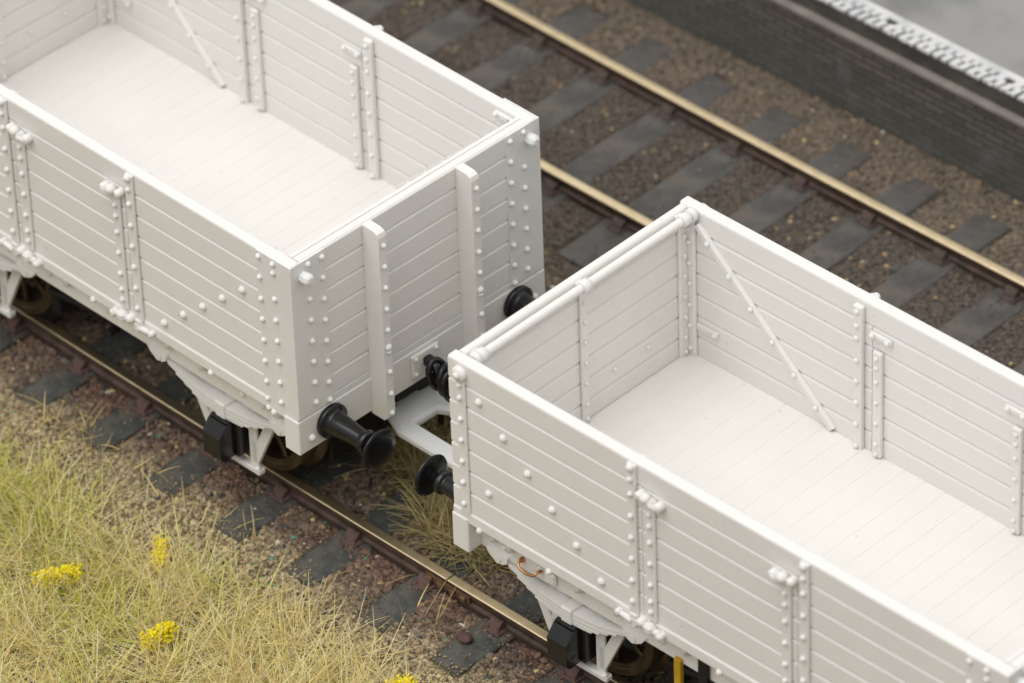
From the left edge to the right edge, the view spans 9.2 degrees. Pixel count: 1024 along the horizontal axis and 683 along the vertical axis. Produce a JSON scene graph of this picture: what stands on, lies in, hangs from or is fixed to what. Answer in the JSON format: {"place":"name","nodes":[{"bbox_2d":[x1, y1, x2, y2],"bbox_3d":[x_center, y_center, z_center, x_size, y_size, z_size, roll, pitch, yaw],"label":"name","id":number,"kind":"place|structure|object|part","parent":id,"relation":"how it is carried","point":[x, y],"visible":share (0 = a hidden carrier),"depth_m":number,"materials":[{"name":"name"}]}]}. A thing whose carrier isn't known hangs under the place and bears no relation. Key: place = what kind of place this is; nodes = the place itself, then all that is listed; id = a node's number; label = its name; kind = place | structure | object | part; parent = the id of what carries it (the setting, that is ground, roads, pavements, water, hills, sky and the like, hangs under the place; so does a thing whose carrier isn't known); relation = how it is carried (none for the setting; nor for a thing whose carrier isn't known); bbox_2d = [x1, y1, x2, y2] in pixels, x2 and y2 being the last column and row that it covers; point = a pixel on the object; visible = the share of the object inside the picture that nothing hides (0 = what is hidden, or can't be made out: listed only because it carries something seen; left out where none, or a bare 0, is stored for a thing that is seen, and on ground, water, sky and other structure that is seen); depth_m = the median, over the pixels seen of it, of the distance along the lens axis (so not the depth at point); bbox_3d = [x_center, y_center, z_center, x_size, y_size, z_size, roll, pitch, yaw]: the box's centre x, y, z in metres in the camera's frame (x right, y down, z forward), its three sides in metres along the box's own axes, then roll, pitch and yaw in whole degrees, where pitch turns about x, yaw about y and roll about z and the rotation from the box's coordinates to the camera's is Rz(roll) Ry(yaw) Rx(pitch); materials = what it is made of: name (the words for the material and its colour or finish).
{"place":"outdoors","nodes":[
{"label":"outdoors","id":0,"kind":"place"},
{"bbox_2d":[0,0,1023,682],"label":"ground","id":1,"kind":"structure","parent":0,"point":[556,250],"depth_m":62.03,"materials":[{"name":"gravel"},{"name":"brown gravel"}]},
{"bbox_2d":[30,562,82,590],"bbox_3d":[-4.303,2.242,60.388,0.503,0.326,0.179,2,38,5],"label":"yellow flower","id":2,"kind":"object","parent":1,"relation":"on","point":[69,570],"visible":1,"depth_m":60.33,"materials":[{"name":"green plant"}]},
{"bbox_2d":[139,620,179,653],"bbox_3d":[-3.298,2.770,59.645,0.386,0.347,0.176,-13,39,-14],"label":"yellow flower","id":3,"kind":"object","parent":1,"relation":"on","point":[168,625],"visible":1,"depth_m":59.58,"materials":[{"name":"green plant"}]},
{"bbox_2d":[151,532,169,575],"bbox_3d":[-3.333,2.035,60.550,0.190,0.294,0.426,-1,38,1],"label":"yellow flower","id":4,"kind":"object","parent":1,"relation":"on","point":[156,545],"visible":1,"depth_m":60.49,"materials":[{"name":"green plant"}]},
{"bbox_2d":[0,394,513,682],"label":"grass","id":5,"kind":"structure","parent":1,"relation":"on","point":[444,509],"depth_m":60.09,"materials":[{"name":"plant"}]},
{"bbox_2d":[0,296,697,682],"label":"railway track","id":6,"kind":"structure","parent":1,"relation":"on","point":[372,532],"depth_m":61.12,"materials":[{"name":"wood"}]},
{"bbox_2d":[0,0,544,475],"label":"open wagon","id":7,"kind":"object","parent":6,"relation":"on","point":[312,230],"visible":0.94,"depth_m":60.71,"materials":[{"name":"white plastic"}]},
{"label":"end door","id":8,"kind":"part","parent":7,"relation":"part of","materials":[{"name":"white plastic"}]},
{"bbox_3d":[-4.140,-1.165,60.664,0.331,1.628,1.660,-32,47,-33],"label":"side door","id":9,"kind":"part","parent":7,"relation":"part of","materials":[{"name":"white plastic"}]},
{"bbox_3d":[-1.928,-2.573,62.363,0.331,1.628,1.660,-32,47,-33],"label":"side door","id":10,"kind":"part","parent":7,"relation":"part of","materials":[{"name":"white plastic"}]},
{"bbox_2d":[456,631,472,643],"bbox_3d":[-0.446,2.759,59.524,0.180,0.092,0.137,30,48,34],"label":"pebble","id":11,"kind":"object","parent":6,"relation":"on","point":[463,637],"visible":1,"depth_m":59.48,"materials":[{"name":"stone"}]},
{"bbox_2d":[415,196,1023,682],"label":"open wagon","id":12,"kind":"object","parent":6,"relation":"on","point":[691,438],"visible":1,"depth_m":57.66,"materials":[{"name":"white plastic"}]},
{"bbox_3d":[0.645,0.113,58.487,0.253,1.766,2.949,30,48,34],"label":"end door","id":13,"kind":"part","parent":12,"relation":"part of","materials":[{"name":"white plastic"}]},
{"bbox_3d":[1.847,2.253,55.959,1.906,1.628,0.331,30,48,34],"label":"side door","id":14,"kind":"part","parent":12,"relation":"part of","materials":[{"name":"white plastic"}]},
{"bbox_3d":[4.007,0.814,57.699,1.906,1.628,0.331,30,48,34],"label":"side door","id":15,"kind":"part","parent":12,"relation":"part of","materials":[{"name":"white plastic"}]},
{"bbox_2d":[384,673,417,682],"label":"yellow flower","id":16,"kind":"object","parent":1,"relation":"on","point":[409,680],"visible":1,"depth_m":58.82,"materials":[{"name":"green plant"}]},
{"bbox_2d":[0,0,1023,682],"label":"ballast","id":17,"kind":"structure","parent":1,"relation":"on","point":[34,358],"depth_m":63.32,"materials":[{"name":"gravel"}]},
{"bbox_2d":[340,0,1023,375],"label":"railway track","id":18,"kind":"structure","parent":1,"relation":"on","point":[874,216],"depth_m":65.18,"materials":[{"name":"wood"}]},
{"bbox_2d":[628,0,1023,202],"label":"station platform","id":19,"kind":"structure","parent":1,"relation":"on","point":[942,80],"depth_m":65.23,"materials":[{"name":"brick"}]}
]}

